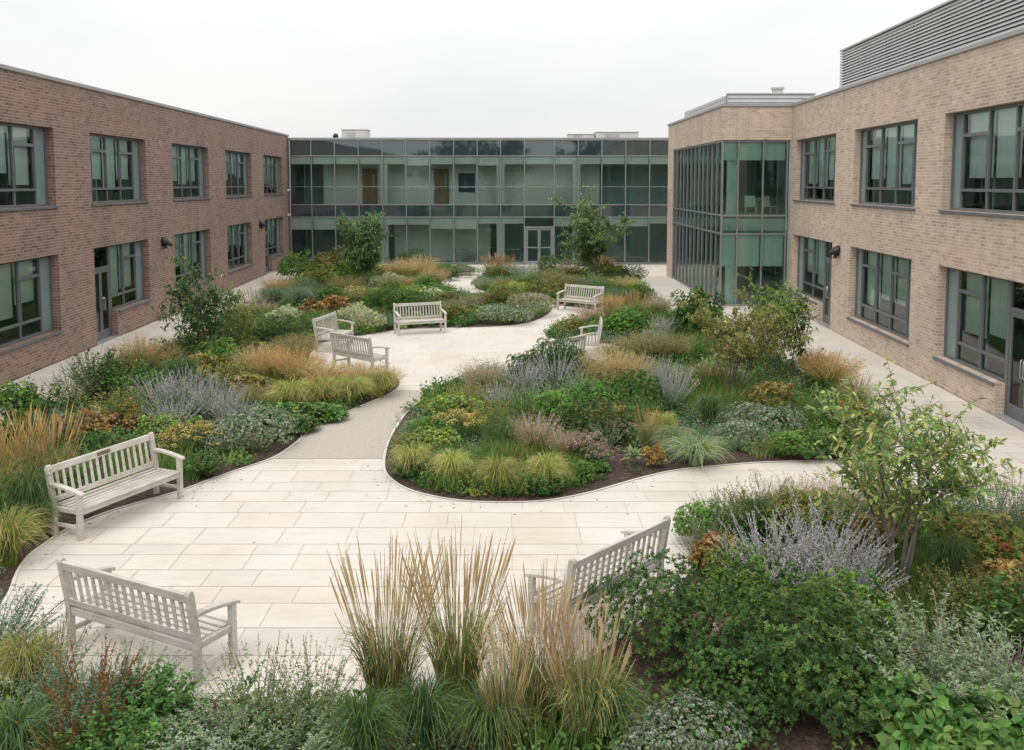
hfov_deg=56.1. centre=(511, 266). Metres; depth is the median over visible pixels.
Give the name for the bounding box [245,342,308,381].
hair reed clump
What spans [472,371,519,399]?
seed head perennial
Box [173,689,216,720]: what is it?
leafy perennial
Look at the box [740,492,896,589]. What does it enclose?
lilac sage
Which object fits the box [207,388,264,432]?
lilac sage
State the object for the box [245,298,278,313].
pink reed clump
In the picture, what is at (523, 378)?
lilac sage
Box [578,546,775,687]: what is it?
evergreen shrub
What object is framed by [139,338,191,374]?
hair reed clump
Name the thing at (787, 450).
leafy shrub
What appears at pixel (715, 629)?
stonecrop
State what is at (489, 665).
clump
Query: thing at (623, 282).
hair reed clump
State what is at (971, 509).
seed head perennial
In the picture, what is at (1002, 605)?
leafy perennial
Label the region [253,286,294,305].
blue tussock
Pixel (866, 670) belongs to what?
evergreen shrub
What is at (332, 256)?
olive green shrub
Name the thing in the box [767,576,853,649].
leafy shrub
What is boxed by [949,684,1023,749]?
broad leaved plant
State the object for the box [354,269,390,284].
feathery perennial
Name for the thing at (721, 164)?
glazed bay
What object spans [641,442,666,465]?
bronze leaved plant
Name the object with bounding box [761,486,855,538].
olive green shrub
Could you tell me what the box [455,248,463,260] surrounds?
cafe chair
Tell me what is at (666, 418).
sedge tussock
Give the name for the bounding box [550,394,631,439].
clipped round shrub
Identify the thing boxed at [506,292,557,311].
pale mound shrub
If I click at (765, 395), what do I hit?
feathery perennial
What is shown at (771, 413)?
grey mound shrub
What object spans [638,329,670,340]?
blue tussock
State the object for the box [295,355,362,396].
hair reed clump
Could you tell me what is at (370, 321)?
pale leaved shrub
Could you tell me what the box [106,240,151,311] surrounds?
window
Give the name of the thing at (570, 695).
feather reed clump
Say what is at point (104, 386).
leafy perennial
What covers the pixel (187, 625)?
garden bench
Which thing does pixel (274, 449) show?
planting bed
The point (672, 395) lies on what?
lilac sage
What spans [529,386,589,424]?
leafy shrub
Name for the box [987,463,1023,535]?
seed head perennial
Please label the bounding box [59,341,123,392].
seed head perennial
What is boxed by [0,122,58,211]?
window
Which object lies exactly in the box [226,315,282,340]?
evergreen shrub
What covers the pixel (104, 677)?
rust flower spikes
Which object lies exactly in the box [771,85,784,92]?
roof vent
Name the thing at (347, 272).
leafy shrub
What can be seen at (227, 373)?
olive perennial
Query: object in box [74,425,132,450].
leafy perennial
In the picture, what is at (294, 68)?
sky
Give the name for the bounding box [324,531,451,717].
feather reed clump
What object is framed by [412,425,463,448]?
green flowered mound
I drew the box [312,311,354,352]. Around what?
garden bench
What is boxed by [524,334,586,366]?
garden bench
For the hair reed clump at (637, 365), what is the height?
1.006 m
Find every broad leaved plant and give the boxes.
[115,714,196,749]
[252,401,298,421]
[277,414,321,435]
[288,401,333,421]
[317,402,350,421]
[589,458,611,473]
[854,669,982,749]
[925,721,1001,749]
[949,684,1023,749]
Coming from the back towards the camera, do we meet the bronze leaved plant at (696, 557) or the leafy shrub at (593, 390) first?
the leafy shrub at (593, 390)
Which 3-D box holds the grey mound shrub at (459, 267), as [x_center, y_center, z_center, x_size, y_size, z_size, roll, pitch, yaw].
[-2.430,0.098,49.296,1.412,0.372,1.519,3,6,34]
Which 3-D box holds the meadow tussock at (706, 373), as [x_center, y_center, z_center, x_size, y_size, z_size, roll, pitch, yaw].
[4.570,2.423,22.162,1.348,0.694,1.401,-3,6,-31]
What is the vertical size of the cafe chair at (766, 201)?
0.862 m
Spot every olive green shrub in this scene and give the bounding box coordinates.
[295,262,339,285]
[306,245,354,273]
[434,290,464,302]
[436,300,476,320]
[456,301,490,312]
[479,286,515,304]
[524,280,562,298]
[538,276,569,294]
[551,320,571,334]
[557,313,588,333]
[593,257,631,277]
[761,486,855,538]
[920,508,1023,560]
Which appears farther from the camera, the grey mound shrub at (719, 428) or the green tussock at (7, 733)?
the grey mound shrub at (719, 428)
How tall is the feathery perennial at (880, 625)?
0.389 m
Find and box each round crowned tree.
[335,209,392,283]
[547,183,637,276]
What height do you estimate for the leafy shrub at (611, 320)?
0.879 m
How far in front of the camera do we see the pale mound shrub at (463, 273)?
47.58 m
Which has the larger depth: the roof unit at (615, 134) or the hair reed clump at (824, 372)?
the roof unit at (615, 134)
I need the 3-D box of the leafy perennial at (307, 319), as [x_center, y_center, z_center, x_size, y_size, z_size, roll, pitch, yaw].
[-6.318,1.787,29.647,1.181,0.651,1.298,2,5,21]
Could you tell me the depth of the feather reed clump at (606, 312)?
31.82 m
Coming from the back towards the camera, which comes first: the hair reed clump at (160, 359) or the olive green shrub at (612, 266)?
the olive green shrub at (612, 266)
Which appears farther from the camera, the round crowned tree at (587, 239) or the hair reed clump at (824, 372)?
the round crowned tree at (587, 239)
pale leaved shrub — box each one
[265,304,302,320]
[337,301,367,322]
[349,306,387,327]
[379,271,408,281]
[419,286,442,298]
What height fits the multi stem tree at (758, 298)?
2.756 m
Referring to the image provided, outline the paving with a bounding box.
[0,264,1023,703]
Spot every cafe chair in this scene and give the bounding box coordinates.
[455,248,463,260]
[744,196,757,211]
[763,196,777,214]
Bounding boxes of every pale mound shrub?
[456,272,472,276]
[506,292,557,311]
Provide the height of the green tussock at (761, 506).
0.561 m
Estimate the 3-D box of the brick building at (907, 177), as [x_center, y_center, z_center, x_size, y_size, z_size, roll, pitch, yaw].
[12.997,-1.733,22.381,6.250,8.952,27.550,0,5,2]
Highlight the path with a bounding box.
[274,390,422,457]
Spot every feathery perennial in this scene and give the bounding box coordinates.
[96,387,176,428]
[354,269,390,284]
[411,442,454,468]
[420,281,451,293]
[451,442,499,464]
[473,406,526,442]
[492,383,550,419]
[523,269,556,282]
[590,276,628,293]
[607,394,665,425]
[694,490,772,536]
[739,381,802,410]
[765,397,826,429]
[787,387,855,421]
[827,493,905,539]
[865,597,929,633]
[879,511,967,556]
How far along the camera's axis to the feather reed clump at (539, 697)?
8.27 m
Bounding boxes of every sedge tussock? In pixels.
[0,502,63,567]
[0,620,82,707]
[262,377,320,402]
[294,377,353,403]
[325,373,379,404]
[361,370,404,397]
[382,442,436,475]
[423,447,477,487]
[472,453,524,497]
[505,281,530,287]
[522,450,575,487]
[644,410,681,442]
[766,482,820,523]
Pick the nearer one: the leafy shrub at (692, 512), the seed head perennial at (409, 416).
the leafy shrub at (692, 512)
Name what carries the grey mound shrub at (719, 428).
on the underplanting at (707, 386)
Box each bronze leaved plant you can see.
[55,404,111,443]
[95,397,149,433]
[297,298,331,312]
[318,294,351,309]
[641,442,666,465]
[687,530,740,569]
[961,535,1023,588]
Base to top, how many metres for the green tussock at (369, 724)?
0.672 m
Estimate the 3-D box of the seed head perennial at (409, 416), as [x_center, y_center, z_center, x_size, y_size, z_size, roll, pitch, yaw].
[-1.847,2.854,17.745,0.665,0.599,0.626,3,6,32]
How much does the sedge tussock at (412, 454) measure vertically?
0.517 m
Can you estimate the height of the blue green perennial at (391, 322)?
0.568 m
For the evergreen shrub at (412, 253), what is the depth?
52.59 m
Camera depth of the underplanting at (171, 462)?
21.05 m
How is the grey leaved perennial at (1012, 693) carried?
on the planting bed at (810, 733)
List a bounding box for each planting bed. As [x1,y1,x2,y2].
[0,271,551,601]
[0,505,1023,749]
[385,330,895,501]
[475,269,667,312]
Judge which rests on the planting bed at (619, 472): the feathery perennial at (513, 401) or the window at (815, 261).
the feathery perennial at (513, 401)
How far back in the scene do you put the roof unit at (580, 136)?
56.84 m
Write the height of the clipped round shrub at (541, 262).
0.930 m
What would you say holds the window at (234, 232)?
in the brick building at (103, 192)
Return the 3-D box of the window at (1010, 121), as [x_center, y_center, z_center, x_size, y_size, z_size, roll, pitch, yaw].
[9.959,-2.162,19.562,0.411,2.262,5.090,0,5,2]
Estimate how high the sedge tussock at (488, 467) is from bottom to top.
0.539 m
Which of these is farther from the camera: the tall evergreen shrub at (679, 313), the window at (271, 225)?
the window at (271, 225)
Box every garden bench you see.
[44,432,184,540]
[56,557,239,686]
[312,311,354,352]
[330,331,389,370]
[393,301,446,335]
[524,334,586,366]
[525,515,670,644]
[556,283,603,311]
[578,317,602,358]
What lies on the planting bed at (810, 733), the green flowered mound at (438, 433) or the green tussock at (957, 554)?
the green tussock at (957, 554)
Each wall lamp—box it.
[161,237,172,248]
[259,221,266,228]
[827,245,839,258]
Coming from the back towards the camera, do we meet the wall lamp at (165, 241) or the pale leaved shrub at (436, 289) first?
the pale leaved shrub at (436, 289)
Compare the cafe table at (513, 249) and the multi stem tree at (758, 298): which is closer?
the multi stem tree at (758, 298)
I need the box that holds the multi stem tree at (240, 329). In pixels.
[173,282,265,348]
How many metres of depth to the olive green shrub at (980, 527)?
11.49 m
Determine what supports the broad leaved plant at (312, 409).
on the planting bed at (274, 449)
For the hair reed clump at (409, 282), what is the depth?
42.11 m
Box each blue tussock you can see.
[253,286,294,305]
[280,286,318,306]
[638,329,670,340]
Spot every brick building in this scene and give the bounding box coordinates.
[0,64,289,384]
[788,0,1023,430]
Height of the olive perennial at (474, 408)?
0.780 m
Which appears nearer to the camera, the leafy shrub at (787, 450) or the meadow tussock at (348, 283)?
the leafy shrub at (787, 450)
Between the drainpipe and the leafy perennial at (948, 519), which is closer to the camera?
the leafy perennial at (948, 519)
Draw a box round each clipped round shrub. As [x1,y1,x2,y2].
[426,267,459,279]
[537,253,563,269]
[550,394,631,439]
[608,367,664,410]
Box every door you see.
[94,246,118,344]
[265,219,272,273]
[363,169,377,203]
[434,169,448,203]
[525,226,553,263]
[816,241,831,328]
[993,280,1023,430]
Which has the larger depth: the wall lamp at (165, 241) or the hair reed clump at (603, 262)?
the hair reed clump at (603, 262)
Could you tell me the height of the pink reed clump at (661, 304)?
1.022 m
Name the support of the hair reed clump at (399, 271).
on the planting bed at (274, 449)
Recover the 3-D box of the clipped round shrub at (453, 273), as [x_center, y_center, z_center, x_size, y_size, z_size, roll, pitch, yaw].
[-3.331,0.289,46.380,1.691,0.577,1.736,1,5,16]
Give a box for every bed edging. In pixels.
[0,269,552,608]
[1,502,963,703]
[383,332,897,501]
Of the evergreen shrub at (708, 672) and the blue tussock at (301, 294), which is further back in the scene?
the blue tussock at (301, 294)
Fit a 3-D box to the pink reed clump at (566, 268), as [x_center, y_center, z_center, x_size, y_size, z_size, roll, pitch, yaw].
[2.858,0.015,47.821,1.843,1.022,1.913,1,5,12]
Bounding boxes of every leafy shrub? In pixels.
[0,380,51,435]
[195,337,243,377]
[275,249,312,277]
[312,283,346,300]
[336,262,362,281]
[402,414,449,439]
[410,273,442,287]
[515,274,542,288]
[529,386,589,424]
[565,456,595,481]
[571,283,596,294]
[573,376,623,406]
[595,306,647,333]
[617,303,650,325]
[620,282,648,298]
[671,498,727,539]
[704,539,796,610]
[767,429,824,458]
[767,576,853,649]
[797,562,906,661]
[809,425,879,457]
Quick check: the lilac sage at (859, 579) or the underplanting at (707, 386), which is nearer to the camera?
the lilac sage at (859, 579)
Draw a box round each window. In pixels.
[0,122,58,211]
[0,255,63,354]
[89,133,148,205]
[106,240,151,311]
[172,144,210,200]
[174,230,209,287]
[225,150,252,197]
[227,222,253,273]
[263,155,283,195]
[265,217,284,257]
[792,235,828,304]
[793,134,835,204]
[846,248,911,346]
[850,120,917,210]
[932,267,1009,385]
[938,102,1023,218]
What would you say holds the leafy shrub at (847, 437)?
on the planting bed at (619, 472)
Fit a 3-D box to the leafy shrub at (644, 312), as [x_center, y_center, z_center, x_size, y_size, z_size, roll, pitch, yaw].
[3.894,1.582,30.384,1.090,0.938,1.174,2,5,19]
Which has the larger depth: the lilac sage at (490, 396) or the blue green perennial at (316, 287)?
the blue green perennial at (316, 287)
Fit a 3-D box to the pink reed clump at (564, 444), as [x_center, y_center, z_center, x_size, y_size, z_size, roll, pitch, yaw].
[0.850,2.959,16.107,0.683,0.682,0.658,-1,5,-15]
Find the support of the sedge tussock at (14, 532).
on the planting bed at (274, 449)
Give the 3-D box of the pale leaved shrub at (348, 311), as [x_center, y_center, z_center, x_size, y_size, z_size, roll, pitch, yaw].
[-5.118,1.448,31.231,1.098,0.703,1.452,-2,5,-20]
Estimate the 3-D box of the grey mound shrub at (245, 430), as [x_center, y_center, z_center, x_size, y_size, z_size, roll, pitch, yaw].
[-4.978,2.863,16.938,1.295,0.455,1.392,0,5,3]
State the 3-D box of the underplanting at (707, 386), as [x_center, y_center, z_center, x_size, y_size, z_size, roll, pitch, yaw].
[2.529,2.348,23.990,9.813,0.693,19.750,0,5,0]
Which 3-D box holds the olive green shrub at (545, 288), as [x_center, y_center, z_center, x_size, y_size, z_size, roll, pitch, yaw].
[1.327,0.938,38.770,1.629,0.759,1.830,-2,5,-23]
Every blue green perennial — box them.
[0,581,67,662]
[0,649,133,744]
[31,402,106,440]
[295,280,331,299]
[380,313,397,328]
[447,296,479,305]
[601,287,635,298]
[941,473,1023,527]
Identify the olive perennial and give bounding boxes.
[75,383,156,414]
[196,359,261,396]
[462,392,519,433]
[709,483,787,528]
[914,560,1022,627]
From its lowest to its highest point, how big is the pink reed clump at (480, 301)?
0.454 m
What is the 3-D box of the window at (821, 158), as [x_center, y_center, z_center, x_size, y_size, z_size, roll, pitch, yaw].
[10.525,-3.336,32.980,0.411,2.262,5.130,0,5,2]
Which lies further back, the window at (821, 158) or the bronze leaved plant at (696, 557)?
the window at (821, 158)
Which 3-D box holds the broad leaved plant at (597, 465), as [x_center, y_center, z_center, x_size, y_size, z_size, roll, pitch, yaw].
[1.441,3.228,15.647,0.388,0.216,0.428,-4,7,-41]
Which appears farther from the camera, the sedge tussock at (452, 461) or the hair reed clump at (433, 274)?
the hair reed clump at (433, 274)
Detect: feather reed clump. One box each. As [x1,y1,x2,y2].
[0,402,56,500]
[0,402,92,492]
[0,418,29,507]
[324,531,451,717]
[398,518,515,707]
[470,609,538,749]
[479,252,505,278]
[485,554,599,731]
[490,252,515,277]
[530,581,636,749]
[594,292,626,317]
[621,289,651,310]
[632,405,661,449]
[840,370,871,392]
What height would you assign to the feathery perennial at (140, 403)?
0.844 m
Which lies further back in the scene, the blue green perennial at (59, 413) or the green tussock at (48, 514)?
the blue green perennial at (59, 413)
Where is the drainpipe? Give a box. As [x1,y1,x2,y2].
[288,141,291,260]
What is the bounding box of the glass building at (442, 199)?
[287,138,667,263]
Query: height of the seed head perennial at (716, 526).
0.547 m
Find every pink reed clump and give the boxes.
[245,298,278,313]
[438,298,468,308]
[454,355,506,388]
[469,296,494,305]
[506,405,564,449]
[544,426,581,462]
[557,259,586,274]
[567,311,591,323]
[574,302,604,322]
[643,291,677,313]
[791,466,870,513]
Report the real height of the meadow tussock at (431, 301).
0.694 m
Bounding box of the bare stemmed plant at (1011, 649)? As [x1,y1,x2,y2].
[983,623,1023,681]
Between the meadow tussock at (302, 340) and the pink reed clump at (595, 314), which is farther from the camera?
the pink reed clump at (595, 314)
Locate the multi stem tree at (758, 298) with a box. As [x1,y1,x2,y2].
[737,267,815,380]
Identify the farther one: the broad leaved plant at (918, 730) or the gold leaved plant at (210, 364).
the gold leaved plant at (210, 364)
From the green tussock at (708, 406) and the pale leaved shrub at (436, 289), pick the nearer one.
the green tussock at (708, 406)
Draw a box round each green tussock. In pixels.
[0,465,69,536]
[0,690,84,749]
[2,495,68,538]
[156,354,207,387]
[305,678,424,749]
[370,667,478,749]
[436,674,553,749]
[489,420,524,447]
[547,659,666,748]
[683,392,729,425]
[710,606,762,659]
[726,492,780,537]
[913,529,987,590]
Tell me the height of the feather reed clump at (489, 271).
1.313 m
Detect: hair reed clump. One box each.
[111,329,173,372]
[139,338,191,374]
[224,342,285,375]
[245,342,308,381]
[258,273,295,290]
[271,346,334,382]
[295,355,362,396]
[328,356,389,394]
[360,361,407,392]
[376,255,419,275]
[395,253,443,275]
[401,275,422,288]
[419,264,451,281]
[573,344,643,385]
[586,255,614,270]
[589,293,623,308]
[604,348,661,386]
[606,274,643,289]
[788,344,835,380]
[793,348,868,385]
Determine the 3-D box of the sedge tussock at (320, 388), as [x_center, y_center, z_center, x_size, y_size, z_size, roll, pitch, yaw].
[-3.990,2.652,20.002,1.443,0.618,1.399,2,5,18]
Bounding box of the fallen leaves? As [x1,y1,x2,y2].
[16,313,890,687]
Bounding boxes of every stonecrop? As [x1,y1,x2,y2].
[560,430,606,459]
[582,442,619,468]
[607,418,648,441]
[678,609,738,668]
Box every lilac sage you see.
[124,370,193,413]
[137,394,205,431]
[155,363,219,417]
[182,372,249,420]
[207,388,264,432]
[476,383,521,409]
[494,355,549,396]
[503,259,536,275]
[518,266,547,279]
[530,349,587,388]
[636,353,677,385]
[643,313,684,333]
[644,357,699,410]
[708,510,838,597]
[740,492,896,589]
[799,522,911,606]
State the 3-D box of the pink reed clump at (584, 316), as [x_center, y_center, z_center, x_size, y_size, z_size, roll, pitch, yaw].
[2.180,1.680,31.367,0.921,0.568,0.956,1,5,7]
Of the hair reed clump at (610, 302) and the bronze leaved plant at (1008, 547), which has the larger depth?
the hair reed clump at (610, 302)
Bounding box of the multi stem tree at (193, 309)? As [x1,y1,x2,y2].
[149,254,241,360]
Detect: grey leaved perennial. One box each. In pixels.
[69,630,192,707]
[141,676,295,749]
[210,679,355,749]
[284,274,316,290]
[511,379,569,408]
[514,271,540,284]
[555,366,618,397]
[572,272,607,289]
[587,418,630,446]
[832,580,1023,700]
[898,618,1023,733]
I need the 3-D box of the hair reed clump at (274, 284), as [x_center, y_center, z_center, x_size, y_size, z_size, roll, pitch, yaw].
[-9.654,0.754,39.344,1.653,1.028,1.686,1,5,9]
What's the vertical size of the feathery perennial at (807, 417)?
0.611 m
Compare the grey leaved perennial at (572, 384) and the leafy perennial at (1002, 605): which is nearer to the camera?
the leafy perennial at (1002, 605)
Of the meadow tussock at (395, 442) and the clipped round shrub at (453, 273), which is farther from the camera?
the clipped round shrub at (453, 273)
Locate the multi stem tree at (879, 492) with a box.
[798,354,1023,591]
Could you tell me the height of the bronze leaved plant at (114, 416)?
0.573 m
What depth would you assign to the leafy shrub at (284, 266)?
45.66 m
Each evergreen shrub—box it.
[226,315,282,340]
[251,321,314,342]
[359,279,411,314]
[391,288,439,314]
[397,246,433,264]
[505,335,571,384]
[544,336,594,380]
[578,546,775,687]
[606,264,648,279]
[665,284,726,335]
[665,597,778,653]
[684,554,893,720]
[684,635,814,741]
[749,637,937,739]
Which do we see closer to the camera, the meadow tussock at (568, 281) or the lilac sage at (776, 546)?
the lilac sage at (776, 546)
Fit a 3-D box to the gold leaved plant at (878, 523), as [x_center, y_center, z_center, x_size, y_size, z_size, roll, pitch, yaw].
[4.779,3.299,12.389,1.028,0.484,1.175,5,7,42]
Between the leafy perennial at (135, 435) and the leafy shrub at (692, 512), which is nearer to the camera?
the leafy shrub at (692, 512)
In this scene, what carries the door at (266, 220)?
in the brick building at (103, 192)
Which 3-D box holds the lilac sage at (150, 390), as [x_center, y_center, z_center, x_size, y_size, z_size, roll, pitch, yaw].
[-6.994,2.550,19.087,1.290,0.972,1.329,1,5,15]
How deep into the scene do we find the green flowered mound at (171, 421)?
17.43 m
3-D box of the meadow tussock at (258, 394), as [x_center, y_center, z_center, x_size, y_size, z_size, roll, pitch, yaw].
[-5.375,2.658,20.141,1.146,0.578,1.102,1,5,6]
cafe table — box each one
[461,249,475,261]
[506,248,520,261]
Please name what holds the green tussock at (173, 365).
on the planting bed at (274, 449)
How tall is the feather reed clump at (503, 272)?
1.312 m
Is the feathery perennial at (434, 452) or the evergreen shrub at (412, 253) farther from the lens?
the evergreen shrub at (412, 253)
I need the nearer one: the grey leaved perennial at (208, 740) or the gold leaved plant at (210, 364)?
the grey leaved perennial at (208, 740)
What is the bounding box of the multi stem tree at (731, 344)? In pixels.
[667,286,813,392]
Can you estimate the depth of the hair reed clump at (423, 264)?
46.44 m
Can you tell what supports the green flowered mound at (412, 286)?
on the underplanting at (171, 462)
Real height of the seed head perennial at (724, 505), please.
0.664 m
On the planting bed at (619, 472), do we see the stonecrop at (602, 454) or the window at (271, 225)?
the stonecrop at (602, 454)
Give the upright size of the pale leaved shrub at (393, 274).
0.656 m
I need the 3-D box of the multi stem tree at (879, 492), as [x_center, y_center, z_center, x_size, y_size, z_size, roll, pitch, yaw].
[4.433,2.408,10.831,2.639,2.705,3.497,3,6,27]
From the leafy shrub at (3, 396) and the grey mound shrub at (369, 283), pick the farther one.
the grey mound shrub at (369, 283)
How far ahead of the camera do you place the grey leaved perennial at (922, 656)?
8.44 m
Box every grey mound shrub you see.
[143,704,244,749]
[191,414,262,451]
[198,404,301,447]
[367,276,389,286]
[452,265,474,272]
[459,267,481,272]
[470,277,493,286]
[472,302,514,320]
[494,307,533,321]
[563,276,588,284]
[607,713,702,749]
[620,688,751,749]
[708,418,768,445]
[721,400,807,435]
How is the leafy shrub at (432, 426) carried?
on the planting bed at (619, 472)
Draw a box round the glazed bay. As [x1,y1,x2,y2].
[666,93,815,306]
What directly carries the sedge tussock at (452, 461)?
on the planting bed at (619, 472)
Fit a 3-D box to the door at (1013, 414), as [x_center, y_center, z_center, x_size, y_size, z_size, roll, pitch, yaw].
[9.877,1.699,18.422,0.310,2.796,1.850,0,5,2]
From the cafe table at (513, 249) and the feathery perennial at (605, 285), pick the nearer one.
the feathery perennial at (605, 285)
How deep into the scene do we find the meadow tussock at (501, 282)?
42.01 m
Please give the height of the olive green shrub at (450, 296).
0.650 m
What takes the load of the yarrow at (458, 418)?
on the planting bed at (619, 472)
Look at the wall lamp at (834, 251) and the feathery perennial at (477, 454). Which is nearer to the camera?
the feathery perennial at (477, 454)
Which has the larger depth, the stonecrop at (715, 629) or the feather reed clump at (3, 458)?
the feather reed clump at (3, 458)
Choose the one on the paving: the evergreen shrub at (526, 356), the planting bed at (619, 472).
the planting bed at (619, 472)
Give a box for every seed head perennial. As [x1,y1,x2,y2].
[1,606,99,692]
[40,358,103,409]
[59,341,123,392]
[192,630,330,747]
[235,286,273,307]
[250,632,370,746]
[396,404,424,428]
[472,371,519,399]
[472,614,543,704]
[673,518,729,568]
[681,507,734,539]
[689,486,754,533]
[731,468,805,528]
[760,471,838,526]
[936,493,1010,525]
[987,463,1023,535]
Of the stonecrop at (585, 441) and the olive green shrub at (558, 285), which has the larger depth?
the olive green shrub at (558, 285)
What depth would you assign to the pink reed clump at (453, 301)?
34.81 m
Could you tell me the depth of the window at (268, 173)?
51.75 m
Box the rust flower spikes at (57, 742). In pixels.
[11,686,109,749]
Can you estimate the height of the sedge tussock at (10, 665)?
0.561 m
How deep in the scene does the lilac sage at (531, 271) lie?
44.98 m
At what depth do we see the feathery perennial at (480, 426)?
16.94 m
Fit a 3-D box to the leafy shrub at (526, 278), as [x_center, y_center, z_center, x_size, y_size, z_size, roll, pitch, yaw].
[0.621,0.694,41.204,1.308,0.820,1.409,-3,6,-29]
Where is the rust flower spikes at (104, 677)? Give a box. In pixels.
[31,633,153,747]
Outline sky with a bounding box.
[0,0,947,150]
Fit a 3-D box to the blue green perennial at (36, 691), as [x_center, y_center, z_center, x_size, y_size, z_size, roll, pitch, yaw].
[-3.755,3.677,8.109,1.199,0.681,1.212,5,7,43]
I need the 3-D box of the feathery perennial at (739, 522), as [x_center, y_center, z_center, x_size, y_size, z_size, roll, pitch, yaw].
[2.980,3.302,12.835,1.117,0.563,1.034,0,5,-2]
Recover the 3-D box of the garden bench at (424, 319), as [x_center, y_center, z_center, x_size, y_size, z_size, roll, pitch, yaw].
[-2.890,1.603,30.152,1.575,0.949,0.655,-2,5,-22]
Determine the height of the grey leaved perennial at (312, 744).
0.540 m
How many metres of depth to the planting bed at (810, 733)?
8.58 m
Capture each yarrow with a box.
[154,420,228,455]
[432,408,487,438]
[587,403,632,423]
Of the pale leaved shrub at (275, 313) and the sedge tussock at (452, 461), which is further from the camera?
the pale leaved shrub at (275, 313)
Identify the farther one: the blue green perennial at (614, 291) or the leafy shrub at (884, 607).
the blue green perennial at (614, 291)
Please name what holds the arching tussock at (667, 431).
on the planting bed at (619, 472)
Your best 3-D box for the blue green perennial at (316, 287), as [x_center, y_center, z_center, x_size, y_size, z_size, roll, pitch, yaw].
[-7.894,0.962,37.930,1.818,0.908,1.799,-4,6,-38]
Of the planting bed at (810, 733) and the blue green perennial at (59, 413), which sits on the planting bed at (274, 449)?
the blue green perennial at (59, 413)
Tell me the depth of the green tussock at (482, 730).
7.77 m
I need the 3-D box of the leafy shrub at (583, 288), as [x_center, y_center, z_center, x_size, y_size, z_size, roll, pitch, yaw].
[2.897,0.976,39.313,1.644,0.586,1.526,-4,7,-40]
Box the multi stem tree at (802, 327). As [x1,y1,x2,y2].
[770,287,827,377]
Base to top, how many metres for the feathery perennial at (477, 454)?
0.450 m
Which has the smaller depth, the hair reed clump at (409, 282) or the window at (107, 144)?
the window at (107, 144)
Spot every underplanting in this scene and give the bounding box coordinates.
[0,258,553,572]
[0,490,1023,749]
[385,305,898,496]
[471,263,670,310]
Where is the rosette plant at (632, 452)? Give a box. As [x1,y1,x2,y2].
[621,444,643,459]
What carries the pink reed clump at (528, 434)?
on the planting bed at (619, 472)
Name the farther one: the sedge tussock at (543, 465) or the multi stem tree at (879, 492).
the sedge tussock at (543, 465)
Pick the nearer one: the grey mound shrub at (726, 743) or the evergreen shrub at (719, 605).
the grey mound shrub at (726, 743)
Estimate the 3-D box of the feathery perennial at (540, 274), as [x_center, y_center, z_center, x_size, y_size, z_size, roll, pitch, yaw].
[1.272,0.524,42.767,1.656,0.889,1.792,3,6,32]
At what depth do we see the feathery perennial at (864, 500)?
12.80 m
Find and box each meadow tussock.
[98,343,155,377]
[231,380,276,407]
[265,333,317,360]
[279,331,326,358]
[325,274,366,288]
[340,283,385,303]
[371,274,411,290]
[389,430,421,450]
[413,296,444,310]
[447,379,490,410]
[457,293,483,306]
[491,277,517,284]
[533,268,569,284]
[546,273,580,288]
[571,355,611,384]
[589,337,640,359]
[613,328,674,358]
[646,330,698,359]
[681,357,735,381]
[827,374,881,406]
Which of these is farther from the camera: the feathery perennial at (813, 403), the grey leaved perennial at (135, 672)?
the feathery perennial at (813, 403)
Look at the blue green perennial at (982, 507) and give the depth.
12.95 m
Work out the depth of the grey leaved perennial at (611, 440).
17.04 m
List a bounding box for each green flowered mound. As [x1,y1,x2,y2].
[133,410,203,439]
[224,334,271,354]
[284,328,320,342]
[393,433,442,452]
[396,283,425,293]
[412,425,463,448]
[417,391,484,418]
[488,284,508,291]
[506,283,537,292]
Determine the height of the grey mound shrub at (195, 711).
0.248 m
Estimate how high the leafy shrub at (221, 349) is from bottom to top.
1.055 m
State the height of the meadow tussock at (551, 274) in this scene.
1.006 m
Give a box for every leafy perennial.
[0,375,75,432]
[52,698,158,749]
[64,348,131,400]
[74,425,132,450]
[98,355,168,400]
[103,653,205,725]
[115,429,167,454]
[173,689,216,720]
[179,446,232,476]
[290,314,331,331]
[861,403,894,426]
[900,498,977,535]
[954,567,1023,649]
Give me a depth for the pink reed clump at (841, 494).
13.57 m
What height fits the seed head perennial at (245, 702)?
0.941 m
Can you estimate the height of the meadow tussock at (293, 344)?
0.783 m
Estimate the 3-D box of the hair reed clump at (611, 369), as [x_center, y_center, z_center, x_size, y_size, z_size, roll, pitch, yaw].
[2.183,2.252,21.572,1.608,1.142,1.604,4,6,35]
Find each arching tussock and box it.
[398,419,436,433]
[647,422,701,454]
[655,432,737,472]
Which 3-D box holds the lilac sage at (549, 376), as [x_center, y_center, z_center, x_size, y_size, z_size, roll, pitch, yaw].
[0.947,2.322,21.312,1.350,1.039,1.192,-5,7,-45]
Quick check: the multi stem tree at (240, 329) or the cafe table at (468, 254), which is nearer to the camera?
the multi stem tree at (240, 329)
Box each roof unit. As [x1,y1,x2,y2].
[341,129,370,137]
[567,134,593,137]
[593,131,638,137]
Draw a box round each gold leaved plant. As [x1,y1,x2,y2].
[187,349,233,380]
[227,370,275,394]
[341,285,365,296]
[373,263,395,275]
[737,380,795,407]
[837,396,882,425]
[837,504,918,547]
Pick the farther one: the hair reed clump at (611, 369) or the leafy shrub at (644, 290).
the leafy shrub at (644, 290)

